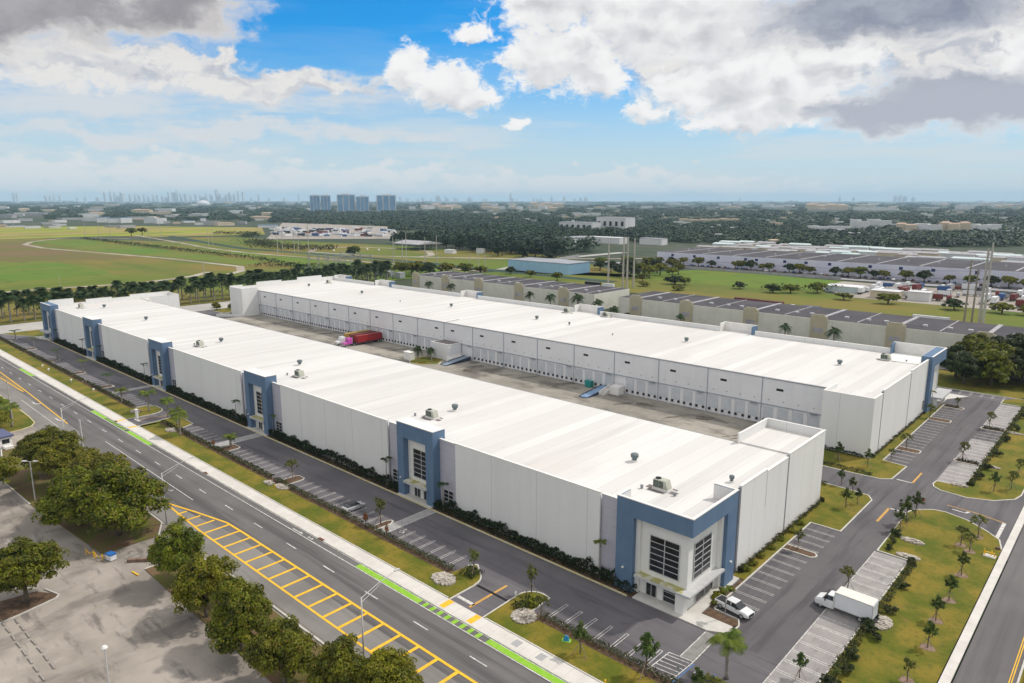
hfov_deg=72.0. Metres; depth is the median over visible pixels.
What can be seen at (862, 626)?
hedge
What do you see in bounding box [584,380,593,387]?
dumpster
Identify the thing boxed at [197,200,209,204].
stadium dome
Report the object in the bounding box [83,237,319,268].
hedgerow
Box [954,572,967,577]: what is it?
planting bed
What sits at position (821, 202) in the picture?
building
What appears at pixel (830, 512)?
lawn
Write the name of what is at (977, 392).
kerb
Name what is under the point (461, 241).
tree
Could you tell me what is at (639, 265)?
tree
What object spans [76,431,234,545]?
road
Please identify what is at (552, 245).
tree
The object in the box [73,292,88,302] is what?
palm
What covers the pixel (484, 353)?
dock door
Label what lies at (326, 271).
palm
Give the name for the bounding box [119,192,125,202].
city tower
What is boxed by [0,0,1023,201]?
sky
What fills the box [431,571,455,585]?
rock pile
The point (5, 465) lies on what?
tree
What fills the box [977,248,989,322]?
utility pole
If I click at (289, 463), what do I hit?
young tree
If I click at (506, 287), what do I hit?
beige warehouse
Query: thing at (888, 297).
tree
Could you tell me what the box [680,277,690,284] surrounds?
tree
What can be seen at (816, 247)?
house
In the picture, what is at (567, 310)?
rooftop unit
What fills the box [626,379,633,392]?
dock door
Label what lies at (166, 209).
building
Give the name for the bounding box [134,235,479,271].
dirt path
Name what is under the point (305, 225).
yard
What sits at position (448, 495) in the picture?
window
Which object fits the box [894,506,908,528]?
young tree
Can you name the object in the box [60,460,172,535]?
tree
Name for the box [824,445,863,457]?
hedge
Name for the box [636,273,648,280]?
tree
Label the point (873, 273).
tree
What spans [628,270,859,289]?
field
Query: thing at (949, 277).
tree
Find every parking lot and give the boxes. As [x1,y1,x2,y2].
[0,310,778,682]
[0,425,324,682]
[680,397,1016,662]
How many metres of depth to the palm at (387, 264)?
517.30 m
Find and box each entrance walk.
[37,336,51,339]
[152,385,165,390]
[247,427,267,435]
[397,493,432,507]
[632,576,738,632]
[930,393,968,407]
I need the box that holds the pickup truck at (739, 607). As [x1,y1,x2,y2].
[714,594,754,618]
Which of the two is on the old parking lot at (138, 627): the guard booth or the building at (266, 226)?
the guard booth
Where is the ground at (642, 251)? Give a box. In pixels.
[0,201,1023,682]
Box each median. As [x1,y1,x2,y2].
[169,503,477,682]
[1019,669,1023,682]
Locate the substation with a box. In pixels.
[307,252,404,277]
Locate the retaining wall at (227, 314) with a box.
[216,312,242,316]
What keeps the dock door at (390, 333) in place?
in the warehouse at (861, 399)
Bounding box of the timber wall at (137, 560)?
[127,558,148,562]
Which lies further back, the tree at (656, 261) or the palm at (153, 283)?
the tree at (656, 261)
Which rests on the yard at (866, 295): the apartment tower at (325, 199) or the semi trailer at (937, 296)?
the semi trailer at (937, 296)
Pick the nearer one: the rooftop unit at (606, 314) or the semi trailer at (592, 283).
the rooftop unit at (606, 314)
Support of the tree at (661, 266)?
on the field at (725, 278)
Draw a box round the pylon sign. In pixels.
[134,409,138,418]
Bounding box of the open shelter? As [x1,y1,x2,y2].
[394,240,440,248]
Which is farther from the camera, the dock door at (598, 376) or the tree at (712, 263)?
the tree at (712, 263)
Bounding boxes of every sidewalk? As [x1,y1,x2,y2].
[0,350,599,682]
[938,507,1023,682]
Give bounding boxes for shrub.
[529,595,539,606]
[711,590,723,597]
[742,564,750,570]
[749,560,758,564]
[767,544,775,549]
[819,673,841,682]
[841,662,854,673]
[845,647,859,659]
[861,617,877,630]
[868,629,881,640]
[883,604,898,613]
[886,543,893,549]
[889,527,902,536]
[889,536,896,542]
[897,582,911,587]
[906,557,915,564]
[975,473,984,477]
[981,463,994,468]
[992,450,1003,455]
[1004,436,1010,440]
[1013,424,1020,430]
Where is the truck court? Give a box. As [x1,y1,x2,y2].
[226,315,757,441]
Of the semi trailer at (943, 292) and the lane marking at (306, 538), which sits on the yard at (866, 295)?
the semi trailer at (943, 292)
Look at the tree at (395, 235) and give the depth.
998.03 m
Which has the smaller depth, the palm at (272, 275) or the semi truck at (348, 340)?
the semi truck at (348, 340)
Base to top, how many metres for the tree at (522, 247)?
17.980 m
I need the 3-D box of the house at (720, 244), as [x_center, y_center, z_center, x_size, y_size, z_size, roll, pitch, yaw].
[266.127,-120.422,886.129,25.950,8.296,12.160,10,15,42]
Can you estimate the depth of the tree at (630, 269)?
548.63 m
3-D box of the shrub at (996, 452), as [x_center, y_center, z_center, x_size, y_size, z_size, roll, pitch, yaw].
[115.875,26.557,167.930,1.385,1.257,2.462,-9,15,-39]
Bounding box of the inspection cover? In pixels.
[511,639,547,660]
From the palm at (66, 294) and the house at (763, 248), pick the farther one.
the house at (763, 248)
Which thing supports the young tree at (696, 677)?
on the planting bed at (556, 626)
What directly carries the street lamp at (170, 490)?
on the road at (449, 643)
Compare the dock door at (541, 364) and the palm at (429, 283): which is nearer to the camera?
the dock door at (541, 364)
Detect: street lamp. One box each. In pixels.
[60,397,88,429]
[161,456,194,523]
[361,568,399,656]
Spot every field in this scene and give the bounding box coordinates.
[0,226,264,239]
[0,241,132,261]
[0,261,120,287]
[40,240,265,264]
[178,243,463,280]
[189,237,637,277]
[478,270,1023,326]
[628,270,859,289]
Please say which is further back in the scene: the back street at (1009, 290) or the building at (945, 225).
the building at (945, 225)
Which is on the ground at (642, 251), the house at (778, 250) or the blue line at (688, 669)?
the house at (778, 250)
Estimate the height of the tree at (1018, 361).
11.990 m
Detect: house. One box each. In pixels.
[696,245,720,247]
[712,242,734,246]
[719,240,740,244]
[721,246,744,248]
[738,244,753,246]
[740,240,754,243]
[755,245,771,246]
[756,241,775,244]
[758,246,779,250]
[766,249,791,251]
[773,246,793,249]
[788,243,811,245]
[791,247,816,251]
[799,246,819,248]
[805,250,828,252]
[815,251,839,253]
[824,244,842,246]
[829,246,848,249]
[830,250,850,253]
[837,249,856,252]
[841,245,869,249]
[841,252,860,254]
[858,250,877,255]
[870,247,887,250]
[877,251,899,256]
[882,247,902,250]
[897,253,918,256]
[903,248,922,251]
[912,251,939,255]
[916,255,946,258]
[924,248,948,251]
[938,251,947,256]
[947,252,975,259]
[951,256,982,260]
[967,250,990,253]
[978,255,1006,261]
[983,252,1013,255]
[993,253,1019,255]
[1000,260,1023,262]
[1006,255,1023,260]
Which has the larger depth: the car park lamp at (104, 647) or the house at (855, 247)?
the house at (855, 247)
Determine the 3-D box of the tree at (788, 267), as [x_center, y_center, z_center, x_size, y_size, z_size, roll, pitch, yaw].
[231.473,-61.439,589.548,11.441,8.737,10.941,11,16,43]
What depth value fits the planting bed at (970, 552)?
122.47 m
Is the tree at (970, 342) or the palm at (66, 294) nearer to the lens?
the tree at (970, 342)
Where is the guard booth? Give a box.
[0,429,13,449]
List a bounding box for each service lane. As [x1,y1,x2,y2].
[819,457,1023,559]
[937,387,1011,401]
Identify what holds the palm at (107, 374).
on the planting bed
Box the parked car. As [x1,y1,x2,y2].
[341,501,364,512]
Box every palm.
[0,290,6,317]
[0,292,19,322]
[0,396,9,423]
[0,402,20,426]
[9,290,23,315]
[15,298,32,320]
[18,289,33,314]
[26,295,39,319]
[32,287,47,296]
[36,292,52,306]
[46,291,62,301]
[48,287,64,295]
[50,348,63,359]
[60,291,75,302]
[62,288,76,295]
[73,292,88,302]
[74,286,88,295]
[75,359,88,371]
[84,292,96,301]
[86,285,97,292]
[93,287,109,297]
[100,373,115,385]
[106,290,116,297]
[109,280,123,296]
[113,386,129,402]
[115,288,129,296]
[124,282,140,293]
[135,282,151,293]
[137,389,156,410]
[148,281,157,289]
[148,285,161,292]
[158,280,173,290]
[159,396,174,417]
[168,406,182,424]
[169,410,187,435]
[171,280,184,304]
[175,276,186,299]
[183,285,194,303]
[188,276,200,298]
[191,280,202,302]
[197,276,207,297]
[199,280,210,301]
[203,272,215,295]
[207,277,220,300]
[215,275,228,299]
[216,273,226,286]
[222,433,237,446]
[223,276,237,288]
[231,399,239,418]
[235,275,247,285]
[243,270,255,283]
[244,275,255,285]
[251,273,261,284]
[254,269,264,281]
[259,271,269,280]
[265,272,276,280]
[279,269,287,280]
[280,270,292,280]
[290,268,299,275]
[294,263,306,271]
[304,270,312,276]
[312,268,325,276]
[322,268,329,276]
[327,267,338,275]
[336,263,346,271]
[341,266,352,274]
[349,268,358,279]
[351,259,363,279]
[357,267,365,279]
[363,264,372,280]
[370,260,380,279]
[370,265,379,283]
[377,267,385,276]
[380,456,391,485]
[381,261,392,279]
[413,346,423,360]
[425,281,433,288]
[427,348,434,361]
[437,482,448,509]
[446,283,454,291]
[524,291,535,301]
[544,294,556,304]
[569,293,584,303]
[591,299,603,305]
[593,539,606,578]
[608,306,619,312]
[675,313,684,320]
[705,628,748,679]
[721,585,732,618]
[779,323,792,333]
[825,326,841,340]
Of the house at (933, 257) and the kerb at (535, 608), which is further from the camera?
the house at (933, 257)
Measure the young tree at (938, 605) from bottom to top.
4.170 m
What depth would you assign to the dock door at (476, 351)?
266.57 m
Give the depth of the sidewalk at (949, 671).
105.68 m
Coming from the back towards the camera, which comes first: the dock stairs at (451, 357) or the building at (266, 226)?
the building at (266, 226)
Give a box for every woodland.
[0,200,1023,246]
[408,223,640,254]
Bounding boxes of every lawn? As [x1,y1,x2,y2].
[0,297,229,324]
[0,341,161,418]
[0,402,33,431]
[2,446,160,553]
[4,330,43,335]
[140,418,191,427]
[140,422,479,597]
[145,560,323,682]
[213,308,230,313]
[402,356,442,364]
[484,592,672,682]
[733,483,870,579]
[822,510,1001,682]
[823,404,942,477]
[934,405,1023,499]
[937,370,1023,398]
[1002,399,1023,405]
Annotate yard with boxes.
[268,223,392,238]
[667,264,1021,289]
[823,281,1023,312]
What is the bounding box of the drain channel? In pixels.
[477,585,507,600]
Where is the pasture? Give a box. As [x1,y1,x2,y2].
[0,238,468,320]
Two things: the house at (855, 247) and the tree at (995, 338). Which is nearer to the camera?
the tree at (995, 338)
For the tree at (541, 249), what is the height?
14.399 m
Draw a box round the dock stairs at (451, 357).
[446,353,462,361]
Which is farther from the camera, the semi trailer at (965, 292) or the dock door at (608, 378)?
the semi trailer at (965, 292)
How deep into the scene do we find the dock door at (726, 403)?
199.75 m
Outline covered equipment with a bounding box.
[561,635,570,642]
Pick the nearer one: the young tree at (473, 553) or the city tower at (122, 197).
the young tree at (473, 553)
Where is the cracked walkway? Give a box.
[124,551,148,558]
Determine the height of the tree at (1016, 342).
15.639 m
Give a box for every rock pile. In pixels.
[165,427,176,431]
[263,480,274,485]
[275,483,289,489]
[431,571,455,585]
[510,608,536,623]
[873,614,893,630]
[895,552,920,560]
[900,536,924,544]
[951,482,967,487]
[1007,431,1023,435]
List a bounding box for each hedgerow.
[4,289,229,314]
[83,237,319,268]
[213,231,263,237]
[230,238,337,249]
[249,262,450,272]
[281,272,393,280]
[761,283,847,291]
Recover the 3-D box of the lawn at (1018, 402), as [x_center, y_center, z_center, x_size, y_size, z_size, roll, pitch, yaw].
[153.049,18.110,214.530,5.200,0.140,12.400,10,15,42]
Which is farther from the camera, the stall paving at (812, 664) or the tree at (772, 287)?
the tree at (772, 287)
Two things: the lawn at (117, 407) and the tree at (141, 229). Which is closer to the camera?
the lawn at (117, 407)
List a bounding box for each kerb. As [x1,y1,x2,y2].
[0,349,603,682]
[0,355,572,682]
[0,395,34,432]
[0,588,59,623]
[1,445,161,534]
[48,340,626,595]
[126,406,162,419]
[145,559,323,644]
[280,475,304,483]
[372,520,393,529]
[399,356,442,364]
[449,564,481,599]
[483,591,550,617]
[714,483,871,607]
[714,608,739,631]
[782,544,817,557]
[819,509,1001,681]
[823,404,943,479]
[895,446,921,453]
[932,410,1023,500]
[937,386,1022,399]
[1016,661,1023,682]
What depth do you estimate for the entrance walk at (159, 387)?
229.57 m
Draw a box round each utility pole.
[607,243,609,282]
[622,237,624,287]
[626,237,628,287]
[632,238,635,287]
[963,260,974,321]
[970,268,981,321]
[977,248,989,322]
[981,242,994,322]
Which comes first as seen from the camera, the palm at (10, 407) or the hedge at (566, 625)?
the hedge at (566, 625)
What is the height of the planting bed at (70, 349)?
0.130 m
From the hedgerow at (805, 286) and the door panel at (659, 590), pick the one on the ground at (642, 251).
the hedgerow at (805, 286)
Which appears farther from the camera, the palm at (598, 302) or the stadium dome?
the stadium dome
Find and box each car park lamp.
[21,460,37,499]
[101,645,109,682]
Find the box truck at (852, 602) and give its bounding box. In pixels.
[814,586,878,624]
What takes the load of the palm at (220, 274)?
on the pasture
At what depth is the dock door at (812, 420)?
183.77 m
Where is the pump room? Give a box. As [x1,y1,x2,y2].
[431,339,460,359]
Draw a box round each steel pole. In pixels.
[6,380,12,418]
[78,420,83,446]
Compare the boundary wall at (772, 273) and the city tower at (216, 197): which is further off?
the city tower at (216, 197)
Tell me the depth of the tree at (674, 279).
511.04 m
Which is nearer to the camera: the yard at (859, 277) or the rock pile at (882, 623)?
the rock pile at (882, 623)
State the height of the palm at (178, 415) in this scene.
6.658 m
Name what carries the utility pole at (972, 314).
on the field at (820, 298)
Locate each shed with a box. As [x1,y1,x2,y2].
[444,249,455,253]
[476,248,485,253]
[508,257,589,274]
[557,236,594,246]
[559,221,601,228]
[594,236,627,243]
[596,217,634,228]
[639,237,667,244]
[825,283,865,293]
[870,288,903,299]
[907,290,933,301]
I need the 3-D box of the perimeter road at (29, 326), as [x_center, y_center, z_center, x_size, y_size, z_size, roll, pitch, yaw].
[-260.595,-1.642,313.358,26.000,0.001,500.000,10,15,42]
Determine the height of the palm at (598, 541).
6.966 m
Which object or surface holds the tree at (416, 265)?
on the field at (408, 274)
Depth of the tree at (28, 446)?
153.61 m
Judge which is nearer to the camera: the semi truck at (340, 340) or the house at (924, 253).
the semi truck at (340, 340)
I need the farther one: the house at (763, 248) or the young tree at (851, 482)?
the house at (763, 248)
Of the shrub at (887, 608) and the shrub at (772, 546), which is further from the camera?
the shrub at (772, 546)
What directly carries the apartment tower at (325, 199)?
on the ground at (642, 251)
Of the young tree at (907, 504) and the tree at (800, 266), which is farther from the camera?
the tree at (800, 266)
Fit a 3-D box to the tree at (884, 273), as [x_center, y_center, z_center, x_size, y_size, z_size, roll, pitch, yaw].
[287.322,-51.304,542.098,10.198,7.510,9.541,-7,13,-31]
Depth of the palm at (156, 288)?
400.00 m
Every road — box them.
[0,301,230,333]
[0,356,565,682]
[0,379,77,431]
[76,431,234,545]
[196,310,219,315]
[201,535,457,682]
[953,527,1023,682]
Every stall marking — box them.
[763,405,1019,682]
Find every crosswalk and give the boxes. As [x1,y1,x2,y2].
[110,385,151,393]
[215,433,261,446]
[381,509,433,533]
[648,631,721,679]
[681,632,714,661]
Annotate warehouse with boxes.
[39,291,825,614]
[229,274,951,457]
[412,271,629,308]
[618,291,1023,353]
[657,247,1023,287]
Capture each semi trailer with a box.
[344,329,370,337]
[349,331,376,341]
[354,332,381,343]
[585,281,600,285]
[602,283,614,286]
[734,297,758,300]
[758,300,783,303]
[857,287,865,293]
[883,283,892,286]
[894,283,902,287]
[901,287,909,290]
[912,283,921,289]
[912,314,949,319]
[932,293,943,299]
[937,286,950,290]
[937,290,950,295]
[945,283,954,288]
[961,283,978,289]
[962,290,974,295]
[990,296,999,303]
[998,293,1005,300]
[1009,293,1018,300]
[1015,299,1023,307]
[1017,290,1023,296]
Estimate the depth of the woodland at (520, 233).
1028.51 m
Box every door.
[340,322,343,330]
[345,323,348,331]
[383,330,386,339]
[388,331,392,341]
[394,333,398,342]
[400,334,404,343]
[406,335,410,345]
[413,336,416,346]
[414,487,420,497]
[419,337,423,347]
[425,339,429,348]
[474,348,479,359]
[481,350,486,361]
[489,351,494,362]
[497,353,502,364]
[505,354,510,366]
[513,356,518,368]
[521,358,527,369]
[530,359,535,371]
[538,361,544,373]
[547,363,553,375]
[556,365,562,377]
[565,367,572,379]
[575,369,581,381]
[585,370,591,379]
[595,372,601,384]
[605,374,611,385]
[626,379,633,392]
[637,381,644,394]
[645,582,656,597]
[648,383,655,397]
[659,385,667,399]
[671,388,679,402]
[683,390,691,404]
[695,392,704,407]
[708,395,717,410]
[721,398,730,413]
[734,400,744,416]
[748,403,758,419]
[762,406,772,419]
[777,409,787,420]
[792,412,802,424]
[807,415,818,427]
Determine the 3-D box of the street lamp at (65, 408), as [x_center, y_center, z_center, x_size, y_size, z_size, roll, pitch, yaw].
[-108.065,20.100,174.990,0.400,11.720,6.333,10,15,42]
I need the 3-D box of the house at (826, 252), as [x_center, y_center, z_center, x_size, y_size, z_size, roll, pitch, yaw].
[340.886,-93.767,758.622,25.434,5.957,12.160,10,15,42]
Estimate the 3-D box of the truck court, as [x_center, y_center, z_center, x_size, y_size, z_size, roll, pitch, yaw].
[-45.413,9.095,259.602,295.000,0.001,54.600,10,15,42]
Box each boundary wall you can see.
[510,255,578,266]
[669,265,840,279]
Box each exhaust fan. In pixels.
[452,404,457,411]
[631,452,638,462]
[729,475,734,482]
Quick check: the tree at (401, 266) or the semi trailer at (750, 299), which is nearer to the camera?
the semi trailer at (750, 299)
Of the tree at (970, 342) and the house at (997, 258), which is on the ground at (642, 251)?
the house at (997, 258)
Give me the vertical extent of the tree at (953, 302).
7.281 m
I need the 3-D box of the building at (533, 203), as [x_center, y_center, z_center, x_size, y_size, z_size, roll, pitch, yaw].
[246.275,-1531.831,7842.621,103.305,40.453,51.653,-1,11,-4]
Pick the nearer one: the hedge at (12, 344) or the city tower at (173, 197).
the hedge at (12, 344)
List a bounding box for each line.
[611,254,921,270]
[614,259,935,278]
[673,664,715,682]
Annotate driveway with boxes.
[128,408,172,425]
[451,566,547,616]
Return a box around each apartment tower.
[309,194,319,210]
[320,194,330,210]
[337,193,355,210]
[356,195,368,210]
[376,194,395,210]
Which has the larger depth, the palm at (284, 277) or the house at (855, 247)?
the house at (855, 247)
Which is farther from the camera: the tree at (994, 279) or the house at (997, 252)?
the house at (997, 252)
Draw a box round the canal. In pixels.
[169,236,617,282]
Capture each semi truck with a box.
[335,335,345,345]
[341,336,357,346]
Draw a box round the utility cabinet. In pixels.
[403,350,414,359]
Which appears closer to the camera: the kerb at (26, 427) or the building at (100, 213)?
the kerb at (26, 427)
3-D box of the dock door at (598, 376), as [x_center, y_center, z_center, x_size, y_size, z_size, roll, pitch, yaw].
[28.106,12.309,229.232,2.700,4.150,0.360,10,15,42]
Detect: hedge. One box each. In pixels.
[0,336,26,351]
[26,351,84,380]
[53,338,86,355]
[83,380,135,406]
[96,356,152,384]
[160,419,176,426]
[165,385,247,425]
[174,427,274,478]
[267,429,398,491]
[274,476,364,525]
[364,523,455,570]
[432,499,636,594]
[459,565,484,578]
[511,593,539,609]
[540,609,684,682]
[694,672,727,682]
[737,496,824,572]
[816,623,871,682]
[823,461,872,475]
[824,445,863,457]
[872,412,925,457]
[875,560,916,617]
[957,457,978,464]
[965,406,1023,485]
[983,425,1003,431]
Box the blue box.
[105,551,116,560]
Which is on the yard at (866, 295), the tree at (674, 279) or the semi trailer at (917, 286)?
the semi trailer at (917, 286)
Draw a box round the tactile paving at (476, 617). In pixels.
[117,419,481,623]
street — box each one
[499,252,622,269]
[591,261,1016,291]
[939,362,1023,380]
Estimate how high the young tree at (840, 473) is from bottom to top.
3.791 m
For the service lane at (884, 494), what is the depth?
143.10 m
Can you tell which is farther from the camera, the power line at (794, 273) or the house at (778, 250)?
the house at (778, 250)
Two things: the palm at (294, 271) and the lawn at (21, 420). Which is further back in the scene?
the palm at (294, 271)
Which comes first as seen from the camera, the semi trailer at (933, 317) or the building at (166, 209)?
the semi trailer at (933, 317)
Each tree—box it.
[0,409,12,424]
[0,456,21,484]
[0,535,69,603]
[8,424,85,474]
[25,439,100,479]
[30,465,93,525]
[50,446,130,485]
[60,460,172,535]
[124,228,136,235]
[136,228,147,234]
[146,516,205,574]
[170,549,240,617]
[204,576,272,655]
[211,302,220,309]
[242,614,318,682]
[284,458,298,479]
[304,632,370,682]
[346,246,359,255]
[346,645,424,682]
[361,513,367,524]
[373,497,388,527]
[390,232,397,241]
[392,262,410,271]
[399,231,407,239]
[408,262,423,271]
[411,232,419,239]
[420,261,439,272]
[421,231,432,245]
[423,232,431,246]
[426,236,435,244]
[438,262,455,270]
[441,235,450,248]
[451,236,460,249]
[455,235,467,250]
[456,263,473,271]
[466,238,476,251]
[468,548,481,573]
[473,265,487,273]
[480,238,489,247]
[485,240,495,252]
[491,242,504,255]
[500,241,507,255]
[505,237,513,252]
[505,266,515,273]
[511,240,519,253]
[516,242,528,257]
[525,238,532,246]
[525,270,535,276]
[525,563,537,594]
[529,240,542,256]
[533,595,549,620]
[538,243,545,256]
[544,247,553,257]
[546,240,560,255]
[551,240,563,257]
[551,272,562,279]
[571,620,591,656]
[593,257,607,267]
[594,260,604,266]
[603,260,617,271]
[613,264,626,276]
[624,260,635,273]
[624,265,640,273]
[633,631,660,681]
[635,262,646,269]
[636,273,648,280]
[639,282,650,285]
[641,257,653,264]
[641,265,658,277]
[649,259,661,272]
[652,263,668,274]
[663,276,685,283]
[665,259,680,266]
[665,267,678,275]
[671,285,684,289]
[672,263,684,274]
[677,257,687,263]
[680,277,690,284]
[690,666,706,682]
[692,257,704,266]
[706,260,716,265]
[732,281,747,288]
[736,260,745,269]
[744,260,757,270]
[763,263,774,271]
[764,284,781,292]
[781,284,799,292]
[782,263,795,272]
[792,652,808,680]
[794,263,805,273]
[794,527,805,549]
[804,266,816,274]
[808,282,827,292]
[829,266,842,276]
[830,665,840,682]
[834,293,853,299]
[834,442,844,461]
[837,468,845,485]
[839,566,855,590]
[840,487,852,509]
[841,267,853,274]
[849,477,856,493]
[852,266,868,277]
[853,488,862,504]
[864,448,874,467]
[867,270,878,278]
[875,293,900,303]
[878,270,890,279]
[888,448,895,461]
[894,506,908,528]
[897,270,914,281]
[898,495,915,526]
[899,657,916,682]
[900,433,913,449]
[910,491,925,518]
[915,270,933,282]
[920,620,939,651]
[926,404,936,417]
[931,594,945,621]
[939,344,975,377]
[941,298,968,309]
[941,351,985,384]
[943,275,955,282]
[944,574,959,602]
[952,332,989,352]
[955,525,970,546]
[957,550,970,575]
[958,441,970,462]
[962,532,978,551]
[963,275,979,283]
[970,514,988,536]
[972,348,1021,385]
[974,339,1019,365]
[983,275,1001,286]
[986,412,997,429]
[988,471,1001,491]
[989,302,1015,312]
[990,335,1004,343]
[997,332,1023,375]
[1001,276,1018,287]
[1007,350,1023,384]
[1008,470,1019,490]
[1015,458,1023,475]
[1017,304,1023,311]
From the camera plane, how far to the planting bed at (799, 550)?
122.83 m
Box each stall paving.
[764,551,905,682]
[937,461,976,483]
[955,439,994,462]
[983,404,1020,428]
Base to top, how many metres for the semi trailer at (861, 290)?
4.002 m
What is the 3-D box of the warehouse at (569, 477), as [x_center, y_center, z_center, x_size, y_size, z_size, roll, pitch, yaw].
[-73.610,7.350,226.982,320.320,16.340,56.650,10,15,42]
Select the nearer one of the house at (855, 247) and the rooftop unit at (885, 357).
the rooftop unit at (885, 357)
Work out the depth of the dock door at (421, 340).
287.92 m
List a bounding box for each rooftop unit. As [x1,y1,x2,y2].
[194,340,206,347]
[291,369,306,378]
[421,408,442,420]
[562,308,571,313]
[601,312,612,317]
[646,476,678,494]
[876,353,894,361]
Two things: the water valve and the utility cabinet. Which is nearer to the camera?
the water valve
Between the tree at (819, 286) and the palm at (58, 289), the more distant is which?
the tree at (819, 286)
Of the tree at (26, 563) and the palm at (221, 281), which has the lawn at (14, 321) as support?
the palm at (221, 281)
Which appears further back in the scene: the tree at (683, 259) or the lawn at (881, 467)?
the tree at (683, 259)
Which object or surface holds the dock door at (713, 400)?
in the warehouse at (861, 399)
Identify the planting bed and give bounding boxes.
[0,339,134,407]
[0,591,57,621]
[54,342,86,355]
[95,360,151,384]
[165,391,247,426]
[176,431,453,572]
[218,445,238,450]
[268,435,398,492]
[280,476,302,482]
[370,520,391,529]
[431,507,639,597]
[535,612,670,682]
[702,608,737,626]
[709,579,743,607]
[783,544,815,556]
[896,446,919,452]
[898,676,914,682]
[919,643,935,651]
[928,617,943,623]
[929,417,949,421]
[942,597,955,603]
[954,543,965,546]
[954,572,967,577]
[955,459,979,464]
[964,549,975,553]
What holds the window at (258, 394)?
in the warehouse at (569, 477)
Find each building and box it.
[0,214,16,217]
[0,220,20,222]
[5,225,24,226]
[14,218,32,220]
[24,226,40,228]
[25,213,47,216]
[37,222,59,223]
[52,220,66,222]
[56,218,81,219]
[78,214,98,216]
[81,217,95,220]
[83,208,103,210]
[89,212,104,214]
[96,217,109,222]
[107,218,117,222]
[116,225,135,227]
[117,217,131,222]
[131,209,152,212]
[143,217,156,222]
[148,212,171,213]
[154,208,175,210]
[154,218,166,223]
[191,213,208,215]
[204,221,220,224]
[213,222,234,225]
[250,216,271,218]
[258,225,277,227]
[422,206,434,208]
[529,202,538,205]
[539,202,551,205]
[548,201,564,202]
[552,203,563,206]
[762,204,773,206]
[805,203,816,209]
[810,202,830,203]
[815,205,826,209]
[817,226,829,229]
[826,204,837,209]
[829,226,840,228]
[837,204,847,209]
[850,219,861,228]
[853,207,864,209]
[859,221,869,227]
[867,219,880,225]
[873,207,885,209]
[877,220,891,225]
[886,207,896,209]
[896,222,906,229]
[905,224,916,229]
[914,223,929,229]
[927,225,942,229]
[932,202,947,203]
[938,221,951,229]
[947,223,960,229]
[955,205,966,208]
[959,221,971,229]
[963,206,974,209]
[967,204,982,205]
[971,224,980,229]
[977,225,991,230]
[987,224,1001,230]
[989,203,1003,206]
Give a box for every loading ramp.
[440,355,470,365]
[579,384,605,397]
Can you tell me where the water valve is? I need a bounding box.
[983,548,995,558]
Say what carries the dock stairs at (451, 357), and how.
on the truck court
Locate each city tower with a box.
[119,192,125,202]
[171,192,175,202]
[183,194,187,202]
[215,190,218,202]
[228,193,231,201]
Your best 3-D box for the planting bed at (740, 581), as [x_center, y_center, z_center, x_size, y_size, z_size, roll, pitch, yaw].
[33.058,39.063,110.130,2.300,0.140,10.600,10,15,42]
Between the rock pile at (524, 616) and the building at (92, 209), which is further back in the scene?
the building at (92, 209)
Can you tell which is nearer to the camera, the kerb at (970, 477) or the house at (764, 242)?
the kerb at (970, 477)
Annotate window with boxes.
[2,439,9,443]
[158,355,161,373]
[256,391,262,414]
[276,421,282,431]
[393,468,397,480]
[413,448,425,480]
[443,488,453,501]
[649,534,679,581]
[662,589,674,605]
[693,532,711,580]
[695,581,712,602]
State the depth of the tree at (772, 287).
463.63 m
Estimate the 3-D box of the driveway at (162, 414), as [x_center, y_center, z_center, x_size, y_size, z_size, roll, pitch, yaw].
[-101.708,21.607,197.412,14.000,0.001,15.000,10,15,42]
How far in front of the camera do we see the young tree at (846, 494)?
139.10 m
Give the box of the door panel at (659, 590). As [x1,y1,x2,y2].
[657,587,662,600]
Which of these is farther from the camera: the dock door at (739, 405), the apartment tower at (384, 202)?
the apartment tower at (384, 202)
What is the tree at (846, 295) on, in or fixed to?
on the field at (820, 298)
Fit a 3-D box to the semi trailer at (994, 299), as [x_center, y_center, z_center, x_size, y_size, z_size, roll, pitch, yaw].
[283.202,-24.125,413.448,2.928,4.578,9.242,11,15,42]
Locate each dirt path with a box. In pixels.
[6,272,208,292]
[22,238,244,275]
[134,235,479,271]
[307,247,434,256]
[426,257,641,258]
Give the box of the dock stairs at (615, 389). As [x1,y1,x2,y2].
[599,384,623,395]
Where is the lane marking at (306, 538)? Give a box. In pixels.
[0,356,566,682]
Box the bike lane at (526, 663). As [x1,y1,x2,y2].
[20,368,565,682]
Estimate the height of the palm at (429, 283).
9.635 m
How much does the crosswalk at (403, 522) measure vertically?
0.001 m

